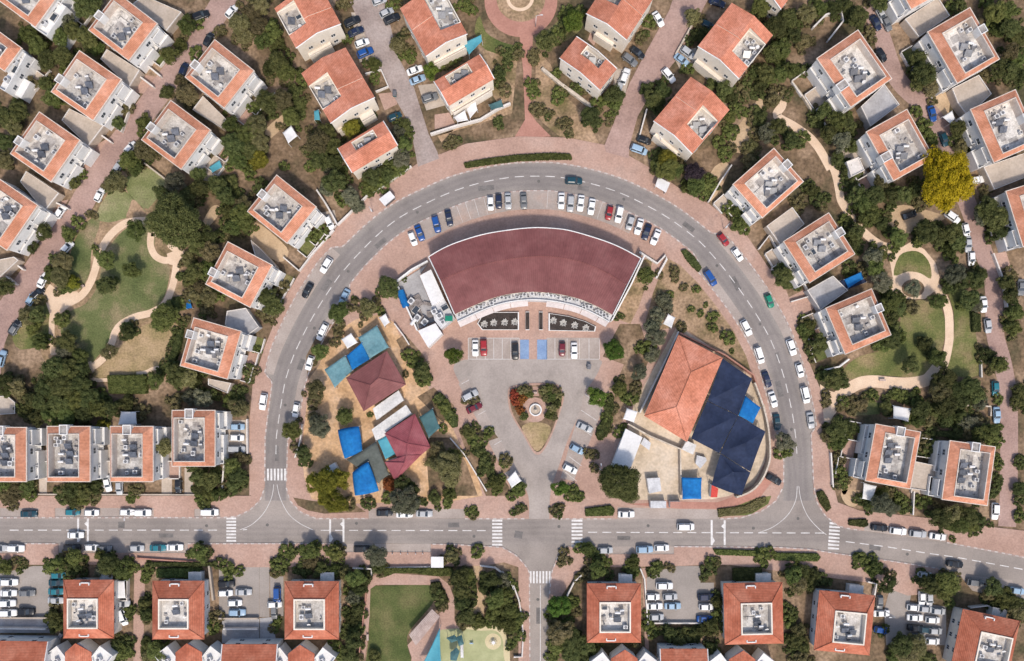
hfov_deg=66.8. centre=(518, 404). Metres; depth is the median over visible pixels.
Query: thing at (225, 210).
shrub
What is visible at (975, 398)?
tree
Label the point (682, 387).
school building
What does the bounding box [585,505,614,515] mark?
hedge
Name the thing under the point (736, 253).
parked car
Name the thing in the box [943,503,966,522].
tree
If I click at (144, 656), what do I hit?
shrub
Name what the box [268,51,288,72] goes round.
tree
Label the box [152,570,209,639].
hip roof house
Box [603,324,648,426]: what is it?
path bed
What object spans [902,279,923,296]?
bed
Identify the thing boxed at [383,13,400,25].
parked car
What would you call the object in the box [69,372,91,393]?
tree
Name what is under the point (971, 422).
shrub
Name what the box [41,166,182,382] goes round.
park ground
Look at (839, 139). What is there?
tree
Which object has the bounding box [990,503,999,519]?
parked car
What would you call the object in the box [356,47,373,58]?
parked car
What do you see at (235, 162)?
tree
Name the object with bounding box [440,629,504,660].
play floor
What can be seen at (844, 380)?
shrub
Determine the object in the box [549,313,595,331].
planter bed
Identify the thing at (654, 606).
parked car
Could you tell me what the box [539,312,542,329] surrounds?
planter bed
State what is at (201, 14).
parked car
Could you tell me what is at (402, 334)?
garden wall
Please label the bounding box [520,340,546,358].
blue bays
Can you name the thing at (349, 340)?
shade sail
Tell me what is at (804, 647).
shrub
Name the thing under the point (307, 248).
front lawn
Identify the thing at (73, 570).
shrub
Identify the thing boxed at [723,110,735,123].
shrub
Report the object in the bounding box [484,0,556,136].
round walk
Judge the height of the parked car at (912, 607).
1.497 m
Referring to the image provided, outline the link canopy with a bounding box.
[682,441,695,453]
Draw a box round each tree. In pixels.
[0,106,20,128]
[0,132,14,150]
[0,150,14,169]
[0,277,15,295]
[0,374,12,396]
[1,116,22,135]
[6,377,25,396]
[9,101,29,119]
[18,25,37,43]
[18,307,35,324]
[21,392,37,407]
[27,35,47,55]
[27,409,43,427]
[28,305,45,322]
[29,332,47,350]
[32,390,49,412]
[33,372,52,396]
[35,221,52,240]
[37,49,57,72]
[39,356,71,379]
[40,88,60,107]
[40,407,58,425]
[45,557,64,573]
[47,374,75,396]
[48,394,70,413]
[50,266,70,289]
[51,45,73,68]
[51,251,73,271]
[51,312,70,328]
[52,27,67,46]
[55,329,77,351]
[55,343,74,359]
[56,358,81,379]
[57,408,74,424]
[60,482,83,498]
[61,13,74,26]
[63,20,79,40]
[64,392,81,409]
[64,547,83,565]
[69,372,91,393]
[71,357,89,376]
[72,0,103,18]
[72,348,88,363]
[73,407,92,423]
[74,482,92,498]
[76,25,98,49]
[79,388,99,408]
[87,398,106,416]
[92,250,114,270]
[95,276,117,294]
[97,551,119,575]
[99,343,119,360]
[100,400,121,415]
[104,170,127,191]
[111,558,129,578]
[118,150,141,169]
[118,325,133,340]
[121,261,142,277]
[125,219,145,241]
[128,161,142,177]
[133,139,156,159]
[142,190,201,248]
[146,640,166,660]
[148,369,164,389]
[149,318,161,332]
[150,300,179,332]
[152,185,170,200]
[155,437,171,456]
[159,46,181,65]
[164,171,186,192]
[165,362,186,386]
[175,83,198,105]
[176,13,195,35]
[178,186,195,204]
[178,368,197,387]
[187,262,203,279]
[188,178,210,196]
[188,236,205,256]
[188,467,203,485]
[188,542,207,563]
[189,167,206,181]
[193,388,212,407]
[198,472,219,491]
[199,224,217,243]
[199,241,220,261]
[199,285,216,304]
[208,175,226,194]
[215,185,236,204]
[220,131,246,159]
[221,114,238,132]
[222,457,240,473]
[223,219,240,234]
[227,151,246,169]
[227,398,249,417]
[228,12,250,33]
[229,202,250,224]
[229,467,247,482]
[234,195,252,208]
[235,27,253,43]
[236,121,257,142]
[240,1,262,21]
[240,215,254,231]
[242,140,259,160]
[245,114,267,134]
[249,132,268,152]
[249,150,268,166]
[250,0,269,14]
[250,17,267,34]
[253,30,274,49]
[255,89,277,114]
[258,288,276,305]
[262,20,281,42]
[263,297,284,315]
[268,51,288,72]
[272,87,292,111]
[276,64,297,81]
[281,420,302,440]
[282,106,300,125]
[295,444,311,462]
[299,542,320,559]
[305,127,330,153]
[305,379,325,400]
[305,471,321,492]
[308,414,330,438]
[309,149,329,170]
[311,343,329,360]
[312,464,339,496]
[317,122,336,144]
[321,169,345,192]
[321,488,348,512]
[325,137,341,154]
[325,154,343,170]
[325,543,342,561]
[328,300,349,323]
[333,467,349,489]
[335,406,353,425]
[341,119,359,139]
[341,185,359,206]
[344,569,367,586]
[345,630,363,654]
[360,298,376,317]
[361,168,383,185]
[363,543,387,566]
[378,275,398,298]
[389,36,408,52]
[389,485,420,515]
[393,147,409,168]
[394,474,413,490]
[398,136,412,152]
[408,481,420,495]
[412,361,429,379]
[423,61,438,81]
[429,440,447,457]
[430,450,462,483]
[443,476,460,487]
[444,347,463,364]
[447,447,462,464]
[449,568,469,587]
[452,582,471,599]
[452,596,470,610]
[456,606,475,624]
[481,570,502,585]
[485,588,503,609]
[534,29,556,51]
[546,620,574,646]
[546,639,563,655]
[547,595,571,616]
[550,480,569,495]
[561,645,580,660]
[562,9,583,32]
[563,626,582,650]
[579,635,595,654]
[580,106,599,126]
[586,387,607,406]
[589,559,605,579]
[597,462,639,504]
[603,83,625,101]
[603,338,624,360]
[631,363,646,379]
[635,265,655,285]
[643,318,660,332]
[644,89,661,107]
[645,327,666,345]
[649,306,665,324]
[655,81,672,98]
[655,158,680,180]
[658,149,676,169]
[666,164,683,181]
[684,8,700,26]
[684,162,706,179]
[687,177,704,196]
[716,79,732,100]
[751,0,771,16]
[756,63,774,82]
[758,122,776,144]
[762,44,780,63]
[764,16,787,38]
[768,118,786,136]
[770,37,791,58]
[771,65,788,84]
[773,266,794,288]
[775,431,796,450]
[777,8,797,28]
[783,27,801,43]
[783,62,803,78]
[784,566,801,587]
[785,132,802,149]
[789,574,807,595]
[796,3,816,22]
[810,332,828,353]
[816,101,832,120]
[819,121,838,142]
[823,367,841,388]
[825,110,846,129]
[825,416,848,441]
[831,132,850,153]
[838,118,856,134]
[847,184,867,203]
[847,222,864,240]
[848,5,868,29]
[854,193,874,212]
[858,204,879,228]
[862,185,884,205]
[862,247,883,264]
[865,259,886,275]
[870,0,887,12]
[871,270,892,292]
[871,492,894,512]
[873,174,889,188]
[878,574,897,593]
[880,291,901,312]
[880,329,900,349]
[883,187,898,204]
[883,311,899,324]
[888,631,913,657]
[890,226,908,246]
[890,302,906,318]
[894,185,912,203]
[895,651,919,660]
[900,352,919,374]
[904,278,920,299]
[906,180,922,197]
[906,632,927,657]
[908,48,928,66]
[909,75,925,91]
[910,400,930,421]
[911,61,937,84]
[913,218,938,244]
[914,229,928,244]
[918,575,939,595]
[920,144,977,214]
[923,80,938,97]
[926,293,944,308]
[927,348,948,367]
[927,381,952,402]
[928,509,953,529]
[931,227,949,246]
[931,364,957,392]
[935,395,957,418]
[935,572,961,594]
[936,585,953,601]
[938,222,962,243]
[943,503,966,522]
[944,263,966,283]
[946,516,969,533]
[948,381,963,398]
[949,120,966,137]
[949,234,965,249]
[954,274,970,290]
[954,394,970,408]
[958,376,980,395]
[959,506,978,527]
[960,289,979,310]
[966,271,985,287]
[969,385,987,403]
[971,425,991,444]
[972,209,984,226]
[974,194,998,219]
[982,204,1008,232]
[982,423,999,439]
[983,0,1007,23]
[984,576,1004,595]
[988,356,1009,373]
[989,59,1007,79]
[991,225,1009,241]
[995,275,1015,289]
[995,585,1014,608]
[996,0,1018,19]
[999,18,1021,37]
[999,58,1018,81]
[1001,42,1018,59]
[1001,287,1019,303]
[1002,302,1023,320]
[1003,593,1022,610]
[1007,605,1023,623]
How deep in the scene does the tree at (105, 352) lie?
206.68 m
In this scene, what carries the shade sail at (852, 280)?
on the ground at (806, 162)
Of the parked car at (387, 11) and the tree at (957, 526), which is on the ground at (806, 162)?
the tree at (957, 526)
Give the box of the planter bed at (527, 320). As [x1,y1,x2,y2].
[526,312,528,329]
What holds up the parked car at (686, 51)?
on the garden paving at (439, 102)
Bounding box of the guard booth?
[669,501,680,507]
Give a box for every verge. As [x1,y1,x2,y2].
[438,50,598,143]
[475,9,582,56]
[731,496,770,515]
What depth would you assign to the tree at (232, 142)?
205.14 m
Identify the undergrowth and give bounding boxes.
[0,0,1023,660]
[0,0,1023,660]
[0,0,1023,660]
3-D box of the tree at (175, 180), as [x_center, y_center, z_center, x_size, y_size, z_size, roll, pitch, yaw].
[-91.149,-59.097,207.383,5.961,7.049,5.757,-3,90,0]
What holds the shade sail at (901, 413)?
on the ground at (806, 162)
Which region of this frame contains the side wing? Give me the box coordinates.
[398,264,454,347]
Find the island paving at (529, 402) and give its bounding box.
[523,387,546,421]
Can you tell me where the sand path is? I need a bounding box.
[43,92,953,422]
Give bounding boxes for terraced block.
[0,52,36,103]
[31,1,79,49]
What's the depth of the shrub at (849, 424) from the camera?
208.90 m
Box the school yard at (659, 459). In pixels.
[628,328,766,499]
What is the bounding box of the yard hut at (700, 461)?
[695,455,706,467]
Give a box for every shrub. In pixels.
[0,482,10,493]
[0,487,10,503]
[0,559,11,574]
[5,490,20,504]
[9,482,22,494]
[16,390,30,403]
[17,404,32,417]
[19,480,35,494]
[25,321,42,336]
[27,75,38,88]
[27,241,39,254]
[36,76,52,90]
[43,265,53,282]
[46,609,60,623]
[48,617,62,634]
[58,281,73,292]
[61,224,76,242]
[62,494,78,507]
[65,274,81,289]
[65,563,84,575]
[69,175,81,189]
[77,497,89,505]
[85,480,101,494]
[87,41,105,56]
[94,548,107,560]
[94,565,102,577]
[95,419,110,429]
[100,181,116,190]
[110,638,121,649]
[111,115,125,129]
[117,394,133,410]
[117,643,132,660]
[118,565,130,580]
[119,321,134,332]
[135,112,150,131]
[138,596,151,610]
[139,607,151,620]
[139,648,153,660]
[140,636,151,652]
[159,84,175,98]
[165,360,179,372]
[168,298,180,310]
[173,37,187,52]
[174,73,188,88]
[181,250,194,266]
[182,271,197,285]
[182,389,197,406]
[186,287,199,302]
[192,370,202,388]
[192,483,205,495]
[193,280,205,293]
[199,260,213,277]
[202,488,213,504]
[204,387,217,401]
[210,487,228,501]
[219,205,232,218]
[225,174,238,188]
[225,478,241,494]
[233,451,247,463]
[248,159,264,170]
[262,59,273,76]
[272,35,285,50]
[287,82,303,97]
[292,96,307,112]
[302,557,317,569]
[306,411,320,423]
[312,561,330,578]
[317,494,324,505]
[319,161,333,173]
[319,181,333,196]
[328,562,341,577]
[338,564,351,580]
[341,647,359,660]
[344,589,360,604]
[344,612,360,625]
[349,199,364,213]
[350,599,365,617]
[351,582,368,596]
[358,118,363,129]
[358,569,372,586]
[363,182,378,196]
[367,56,381,72]
[368,648,381,660]
[371,565,385,573]
[380,166,393,182]
[383,476,394,491]
[390,124,405,140]
[397,118,410,130]
[422,454,439,466]
[427,488,441,504]
[437,398,450,414]
[442,488,456,499]
[444,549,458,563]
[462,423,475,438]
[463,567,475,581]
[472,613,485,630]
[478,581,494,595]
[485,474,504,491]
[485,607,500,619]
[492,64,505,80]
[492,616,505,631]
[496,572,509,587]
[498,602,511,619]
[499,586,514,600]
[501,618,516,633]
[502,588,512,605]
[503,602,518,616]
[509,389,519,399]
[510,481,526,496]
[511,397,519,406]
[511,615,524,626]
[515,386,524,394]
[515,404,525,414]
[518,394,527,405]
[519,410,528,420]
[522,383,532,393]
[524,391,533,397]
[538,385,548,394]
[541,394,549,402]
[544,409,553,419]
[545,383,552,391]
[545,390,556,401]
[546,404,556,412]
[552,385,561,393]
[552,399,561,408]
[552,412,557,420]
[554,390,564,400]
[559,616,570,628]
[578,652,589,660]
[580,541,595,558]
[589,643,600,655]
[609,100,622,109]
[609,380,626,396]
[626,553,639,568]
[639,81,653,94]
[644,346,660,362]
[650,157,658,173]
[654,290,669,306]
[659,297,673,313]
[662,622,677,641]
[672,629,686,645]
[677,158,684,167]
[680,182,692,193]
[682,626,698,640]
[689,29,705,42]
[695,623,708,636]
[702,618,717,631]
[705,78,717,89]
[705,642,717,655]
[710,595,722,607]
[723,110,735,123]
[725,91,738,105]
[730,217,745,231]
[732,206,743,217]
[740,150,756,167]
[743,139,758,153]
[750,65,762,79]
[751,76,768,94]
[752,111,767,126]
[765,88,781,107]
[786,633,802,647]
[790,622,806,636]
[793,652,808,660]
[794,33,811,50]
[794,564,810,577]
[796,636,809,652]
[799,323,814,340]
[803,182,820,195]
[803,319,816,335]
[804,577,818,592]
[805,568,821,584]
[813,0,827,15]
[819,429,834,442]
[827,0,842,17]
[830,150,844,166]
[830,436,847,450]
[832,371,849,389]
[840,159,851,175]
[842,0,854,15]
[844,138,857,152]
[845,418,852,432]
[846,237,857,250]
[851,399,867,412]
[863,495,877,509]
[868,560,883,576]
[874,216,891,230]
[874,488,888,498]
[875,245,887,260]
[876,340,890,352]
[877,288,892,298]
[879,398,892,414]
[885,648,898,660]
[886,501,900,517]
[888,321,899,330]
[911,416,925,427]
[916,336,932,351]
[918,650,931,660]
[922,414,937,427]
[928,401,940,417]
[937,415,954,428]
[941,279,958,294]
[943,244,958,257]
[952,138,967,154]
[952,409,966,424]
[958,413,978,429]
[962,427,973,441]
[968,524,979,533]
[971,300,983,311]
[972,513,985,529]
[973,398,987,411]
[975,267,987,277]
[976,416,990,426]
[978,68,990,81]
[978,347,997,361]
[980,588,994,600]
[989,22,1004,37]
[989,600,1007,613]
[1001,321,1022,336]
[1003,316,1018,333]
[1008,50,1023,68]
[1009,382,1023,395]
[1009,393,1023,411]
[1010,30,1023,46]
[1010,68,1023,84]
[1011,481,1023,495]
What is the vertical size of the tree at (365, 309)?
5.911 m
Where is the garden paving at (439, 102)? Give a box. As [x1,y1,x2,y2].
[39,12,826,493]
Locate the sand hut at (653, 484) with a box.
[646,477,660,493]
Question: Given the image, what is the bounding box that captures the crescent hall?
[428,227,640,326]
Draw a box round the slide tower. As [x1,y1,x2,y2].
[447,632,464,660]
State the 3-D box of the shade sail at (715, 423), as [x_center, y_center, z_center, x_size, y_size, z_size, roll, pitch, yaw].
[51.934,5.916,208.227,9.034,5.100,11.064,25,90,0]
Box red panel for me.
[709,485,717,496]
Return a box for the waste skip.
[445,316,452,320]
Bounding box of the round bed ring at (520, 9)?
[507,0,533,10]
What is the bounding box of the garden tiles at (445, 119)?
[53,33,1010,319]
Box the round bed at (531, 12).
[497,0,544,21]
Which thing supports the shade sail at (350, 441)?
on the nursery yard at (327, 450)
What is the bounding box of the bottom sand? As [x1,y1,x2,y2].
[471,566,483,615]
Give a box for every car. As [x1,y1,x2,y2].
[0,350,7,366]
[0,544,6,551]
[0,589,17,596]
[0,599,16,607]
[0,609,16,616]
[1,578,18,586]
[7,319,21,335]
[7,544,24,552]
[8,323,21,335]
[17,607,34,615]
[18,589,35,595]
[20,510,37,517]
[25,291,33,305]
[30,288,44,298]
[36,272,46,288]
[48,579,64,586]
[48,587,62,595]
[48,596,62,604]
[51,572,65,578]
[54,204,66,218]
[60,241,74,252]
[63,544,80,550]
[65,509,80,515]
[67,531,84,538]
[84,509,99,516]
[84,544,98,551]
[93,188,104,202]
[96,545,112,552]
[103,475,112,491]
[112,160,121,170]
[115,482,123,494]
[119,508,133,515]
[119,600,130,607]
[119,609,128,625]
[123,141,134,151]
[129,545,144,550]
[134,509,151,516]
[150,544,166,551]
[167,544,183,551]
[174,478,182,492]
[178,62,188,76]
[192,10,209,20]
[201,508,218,516]
[202,32,214,46]
[218,580,234,587]
[218,589,232,596]
[225,5,237,18]
[227,599,242,606]
[228,445,245,452]
[228,608,245,616]
[229,434,244,441]
[230,423,244,430]
[235,588,251,594]
[258,393,267,409]
[267,601,281,608]
[270,607,277,618]
[273,586,281,602]
[291,402,300,417]
[302,282,313,298]
[305,355,314,370]
[316,329,326,340]
[318,322,328,332]
[320,257,332,273]
[325,215,334,229]
[338,288,350,302]
[343,16,360,28]
[347,26,364,37]
[354,38,369,48]
[354,545,369,551]
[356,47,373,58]
[372,0,386,6]
[376,509,392,516]
[379,7,393,18]
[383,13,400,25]
[387,111,401,121]
[396,510,412,517]
[406,65,422,75]
[408,231,417,245]
[409,74,425,85]
[414,224,424,241]
[416,510,432,517]
[421,92,438,103]
[431,215,440,232]
[444,209,452,226]
[461,389,478,401]
[466,402,482,413]
[471,340,478,355]
[480,339,486,355]
[487,196,493,210]
[495,194,502,208]
[504,193,511,209]
[512,343,518,359]
[520,193,527,209]
[557,193,564,209]
[558,342,565,356]
[562,463,577,473]
[565,177,581,184]
[566,195,574,212]
[569,443,583,454]
[570,342,577,358]
[576,421,592,432]
[577,195,584,211]
[587,198,595,215]
[598,547,612,553]
[605,205,613,220]
[614,206,623,223]
[617,77,623,90]
[618,510,634,517]
[620,67,629,84]
[621,52,637,67]
[625,215,634,230]
[629,45,644,59]
[630,143,647,155]
[634,218,643,234]
[636,135,651,144]
[636,545,652,552]
[641,223,651,240]
[646,593,659,600]
[647,602,662,610]
[649,613,663,620]
[650,228,660,245]
[652,11,664,27]
[654,544,668,550]
[656,582,672,589]
[661,67,675,83]
[663,593,676,600]
[664,602,680,608]
[673,53,689,66]
[677,523,693,530]
[679,45,694,60]
[696,615,712,621]
[697,593,714,600]
[699,603,713,610]
[701,19,713,28]
[703,269,716,285]
[708,0,725,8]
[717,232,728,246]
[731,247,743,261]
[739,319,751,336]
[754,346,764,363]
[761,371,771,387]
[764,293,773,308]
[765,473,781,485]
[768,391,777,407]
[772,414,781,430]
[786,338,796,355]
[795,362,804,377]
[800,386,809,403]
[806,412,815,428]
[869,14,881,30]
[871,524,887,531]
[873,609,889,617]
[873,625,887,634]
[875,9,886,23]
[875,47,886,62]
[875,595,883,608]
[882,16,891,31]
[889,527,906,535]
[901,210,916,219]
[906,603,919,611]
[906,613,922,621]
[907,624,922,630]
[909,529,926,537]
[917,571,931,577]
[917,591,926,605]
[918,626,932,633]
[919,605,932,613]
[925,593,933,605]
[925,616,939,622]
[925,637,939,645]
[926,105,936,121]
[928,627,942,635]
[929,532,945,540]
[931,607,945,615]
[938,131,948,146]
[944,210,960,223]
[946,560,962,568]
[961,222,970,235]
[964,236,972,252]
[966,251,975,265]
[966,578,983,586]
[973,175,983,183]
[979,296,988,312]
[983,318,991,332]
[990,381,998,395]
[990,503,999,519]
[992,407,1001,422]
[1010,586,1023,594]
[1016,279,1023,295]
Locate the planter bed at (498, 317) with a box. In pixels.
[477,312,518,329]
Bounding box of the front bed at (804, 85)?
[40,17,934,463]
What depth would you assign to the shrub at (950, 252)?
208.81 m
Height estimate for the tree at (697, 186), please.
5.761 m
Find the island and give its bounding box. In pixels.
[508,383,563,454]
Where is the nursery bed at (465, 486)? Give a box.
[306,323,477,495]
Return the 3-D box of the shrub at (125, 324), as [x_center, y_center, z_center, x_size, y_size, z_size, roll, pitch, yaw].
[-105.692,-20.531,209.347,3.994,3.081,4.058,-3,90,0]
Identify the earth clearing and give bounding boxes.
[203,90,949,506]
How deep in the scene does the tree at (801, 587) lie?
206.04 m
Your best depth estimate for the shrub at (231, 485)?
208.81 m
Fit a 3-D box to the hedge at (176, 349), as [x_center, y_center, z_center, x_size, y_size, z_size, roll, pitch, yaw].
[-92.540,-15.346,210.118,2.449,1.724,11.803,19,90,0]
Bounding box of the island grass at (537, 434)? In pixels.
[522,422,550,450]
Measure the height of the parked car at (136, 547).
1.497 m
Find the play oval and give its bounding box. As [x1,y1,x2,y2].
[156,238,166,254]
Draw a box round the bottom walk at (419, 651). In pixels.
[361,573,458,660]
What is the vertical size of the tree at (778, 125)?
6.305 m
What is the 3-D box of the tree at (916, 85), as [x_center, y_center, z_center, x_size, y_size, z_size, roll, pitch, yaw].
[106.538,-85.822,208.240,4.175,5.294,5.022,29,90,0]
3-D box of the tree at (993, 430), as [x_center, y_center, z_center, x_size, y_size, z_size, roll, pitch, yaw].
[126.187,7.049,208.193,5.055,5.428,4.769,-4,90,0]
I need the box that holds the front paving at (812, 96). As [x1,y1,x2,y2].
[34,72,920,493]
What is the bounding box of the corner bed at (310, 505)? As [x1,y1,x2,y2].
[294,498,364,513]
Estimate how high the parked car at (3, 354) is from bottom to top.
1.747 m
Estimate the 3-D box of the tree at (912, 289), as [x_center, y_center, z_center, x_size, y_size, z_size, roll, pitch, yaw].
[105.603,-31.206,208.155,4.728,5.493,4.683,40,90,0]
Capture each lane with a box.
[0,0,1017,526]
[266,236,815,431]
[350,0,438,165]
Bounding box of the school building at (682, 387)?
[644,335,721,441]
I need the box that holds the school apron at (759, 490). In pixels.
[630,473,770,508]
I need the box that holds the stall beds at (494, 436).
[485,429,509,472]
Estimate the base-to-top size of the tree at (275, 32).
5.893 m
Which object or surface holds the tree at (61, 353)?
on the ground at (806, 162)
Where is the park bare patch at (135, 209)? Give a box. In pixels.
[126,200,147,217]
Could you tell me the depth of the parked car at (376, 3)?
209.65 m
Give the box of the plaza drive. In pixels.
[453,359,601,518]
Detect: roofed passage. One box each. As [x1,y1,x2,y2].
[372,405,411,439]
[373,390,403,419]
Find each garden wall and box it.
[0,616,45,618]
[0,626,48,629]
[6,276,18,284]
[24,493,220,495]
[34,70,51,91]
[75,15,92,26]
[113,105,130,132]
[119,579,129,600]
[136,557,210,562]
[140,76,154,88]
[144,162,164,179]
[147,65,162,77]
[168,443,180,478]
[196,155,228,179]
[208,566,215,600]
[218,617,258,618]
[221,467,224,488]
[223,627,258,629]
[240,339,265,382]
[246,419,248,453]
[275,278,294,308]
[294,424,303,457]
[297,225,336,257]
[299,230,334,271]
[316,189,337,225]
[337,165,411,225]
[352,567,372,574]
[358,586,367,656]
[365,69,388,92]
[385,566,429,567]
[394,323,409,344]
[397,260,428,281]
[398,286,417,330]
[430,102,510,135]
[450,437,486,490]
[480,564,513,589]
[502,571,523,657]
[541,67,593,106]
[567,575,581,595]
[610,256,644,321]
[627,423,683,449]
[637,109,646,141]
[639,251,667,278]
[639,332,678,412]
[639,568,648,635]
[648,622,700,623]
[675,25,691,63]
[679,332,763,402]
[679,449,681,494]
[707,164,731,202]
[713,194,732,216]
[734,382,770,497]
[757,235,775,249]
[764,249,780,274]
[790,71,825,124]
[791,81,811,111]
[801,313,818,362]
[811,12,843,42]
[826,359,849,369]
[829,453,833,486]
[834,421,860,473]
[866,580,876,594]
[899,45,931,98]
[910,491,914,514]
[968,405,991,415]
[968,604,990,607]
[979,364,982,377]
[991,253,1007,307]
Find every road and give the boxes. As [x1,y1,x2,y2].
[0,487,1023,660]
[265,163,813,500]
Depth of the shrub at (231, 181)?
208.74 m
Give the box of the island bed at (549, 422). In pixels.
[510,385,561,451]
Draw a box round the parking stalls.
[459,338,602,480]
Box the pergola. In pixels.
[409,609,439,644]
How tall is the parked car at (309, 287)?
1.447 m
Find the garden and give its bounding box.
[645,258,750,371]
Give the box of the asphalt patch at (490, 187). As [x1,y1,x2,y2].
[118,185,880,623]
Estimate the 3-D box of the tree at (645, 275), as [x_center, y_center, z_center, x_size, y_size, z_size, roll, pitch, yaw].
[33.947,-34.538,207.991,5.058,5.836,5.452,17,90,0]
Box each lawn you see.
[60,218,169,362]
[94,323,176,377]
[97,168,164,221]
[155,48,928,456]
[366,585,433,660]
[844,300,944,378]
[851,402,879,415]
[894,251,931,278]
[947,282,978,377]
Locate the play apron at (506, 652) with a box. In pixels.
[458,626,509,660]
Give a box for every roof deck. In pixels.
[0,257,24,279]
[0,396,16,414]
[20,171,64,211]
[62,109,108,148]
[101,49,144,90]
[133,0,183,35]
[193,96,229,131]
[208,379,234,392]
[225,308,261,334]
[251,240,278,268]
[763,207,803,245]
[804,276,847,310]
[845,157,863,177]
[856,84,898,129]
[900,0,949,41]
[911,462,936,491]
[946,75,991,116]
[977,153,1023,191]
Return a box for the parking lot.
[0,566,945,644]
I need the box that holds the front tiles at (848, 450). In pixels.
[170,110,870,477]
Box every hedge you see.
[107,374,148,393]
[145,561,215,566]
[156,567,194,577]
[167,328,184,362]
[364,165,408,194]
[382,567,453,576]
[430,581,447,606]
[434,392,457,427]
[464,152,571,167]
[469,425,496,478]
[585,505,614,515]
[595,396,613,439]
[681,249,701,271]
[713,548,759,555]
[717,496,765,516]
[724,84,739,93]
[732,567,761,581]
[773,552,820,561]
[816,490,831,511]
[847,518,868,526]
[935,431,967,438]
[970,312,980,332]
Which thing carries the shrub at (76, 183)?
on the ground at (806, 162)
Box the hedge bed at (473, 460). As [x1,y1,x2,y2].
[459,422,509,495]
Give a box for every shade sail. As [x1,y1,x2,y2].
[117,578,129,597]
[118,411,140,424]
[186,299,193,309]
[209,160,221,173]
[282,126,299,144]
[314,109,321,122]
[324,355,354,386]
[338,426,362,458]
[342,333,358,349]
[346,442,389,482]
[347,342,369,370]
[352,461,380,495]
[358,325,389,359]
[378,436,395,459]
[379,313,390,327]
[419,408,439,437]
[424,625,440,660]
[453,110,468,122]
[464,35,482,59]
[466,102,477,120]
[489,99,503,109]
[507,470,521,487]
[621,408,637,422]
[661,314,674,328]
[680,476,701,499]
[689,401,737,452]
[705,359,751,414]
[708,453,749,494]
[719,416,764,471]
[737,396,760,423]
[840,271,865,289]
[844,272,862,288]
[861,482,875,500]
[892,405,910,421]
[938,111,954,126]
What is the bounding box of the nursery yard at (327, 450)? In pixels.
[302,314,482,502]
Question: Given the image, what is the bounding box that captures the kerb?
[0,162,1023,660]
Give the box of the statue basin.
[529,404,541,415]
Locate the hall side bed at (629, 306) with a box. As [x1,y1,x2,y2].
[618,258,652,323]
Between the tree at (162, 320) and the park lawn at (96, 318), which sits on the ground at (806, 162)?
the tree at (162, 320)
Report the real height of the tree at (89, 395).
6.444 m
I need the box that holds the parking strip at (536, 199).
[414,191,636,241]
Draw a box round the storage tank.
[398,290,409,307]
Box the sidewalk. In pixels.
[0,136,1023,660]
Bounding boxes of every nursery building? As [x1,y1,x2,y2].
[346,351,405,410]
[384,414,429,478]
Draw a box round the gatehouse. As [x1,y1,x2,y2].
[649,500,665,507]
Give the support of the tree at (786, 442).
on the ground at (806, 162)
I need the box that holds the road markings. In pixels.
[10,176,1022,660]
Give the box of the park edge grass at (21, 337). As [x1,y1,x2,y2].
[13,297,49,349]
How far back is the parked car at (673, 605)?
209.89 m
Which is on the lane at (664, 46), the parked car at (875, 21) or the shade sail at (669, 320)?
the parked car at (875, 21)
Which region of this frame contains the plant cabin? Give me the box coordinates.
[640,438,650,449]
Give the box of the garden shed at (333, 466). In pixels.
[327,462,338,471]
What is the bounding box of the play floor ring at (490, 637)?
[485,633,500,649]
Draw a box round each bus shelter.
[379,191,395,206]
[431,557,443,567]
[654,178,669,193]
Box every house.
[0,0,77,29]
[0,32,40,73]
[0,179,57,255]
[0,426,46,481]
[0,635,59,660]
[10,111,99,189]
[47,425,109,481]
[49,638,118,660]
[51,50,139,130]
[63,572,121,638]
[88,0,173,72]
[110,425,171,481]
[141,100,223,173]
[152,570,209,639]
[155,639,221,660]
[172,409,231,466]
[180,317,256,379]
[185,39,267,118]
[205,241,285,310]
[220,638,282,660]
[247,175,325,249]
[274,0,345,62]
[278,639,338,660]
[284,572,340,639]
[301,47,378,135]
[337,121,398,179]
[400,0,467,68]
[433,54,494,115]
[559,36,616,98]
[585,0,652,52]
[587,573,640,642]
[589,644,657,660]
[649,77,728,161]
[657,643,708,660]
[692,3,772,86]
[708,644,773,660]
[720,572,783,644]
[724,148,803,226]
[765,0,787,17]
[772,212,854,288]
[805,30,891,113]
[809,583,875,655]
[812,288,890,356]
[848,423,920,488]
[856,109,928,185]
[884,0,932,24]
[911,7,999,95]
[921,440,995,505]
[942,607,1020,660]
[952,89,1023,172]
[988,185,1023,252]
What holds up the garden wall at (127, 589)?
on the ground at (806, 162)
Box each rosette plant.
[481,321,487,327]
[490,319,496,325]
[501,318,507,325]
[512,318,517,324]
[550,317,556,323]
[560,320,566,326]
[571,321,577,328]
[582,324,588,330]
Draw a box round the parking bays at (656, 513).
[0,507,1012,590]
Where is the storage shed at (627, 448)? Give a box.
[611,429,641,468]
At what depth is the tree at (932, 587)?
205.81 m
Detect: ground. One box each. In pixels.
[0,0,1023,660]
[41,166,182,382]
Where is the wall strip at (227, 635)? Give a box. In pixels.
[0,617,274,642]
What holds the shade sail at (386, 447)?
on the nursery yard at (327, 450)
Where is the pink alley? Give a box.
[133,565,648,660]

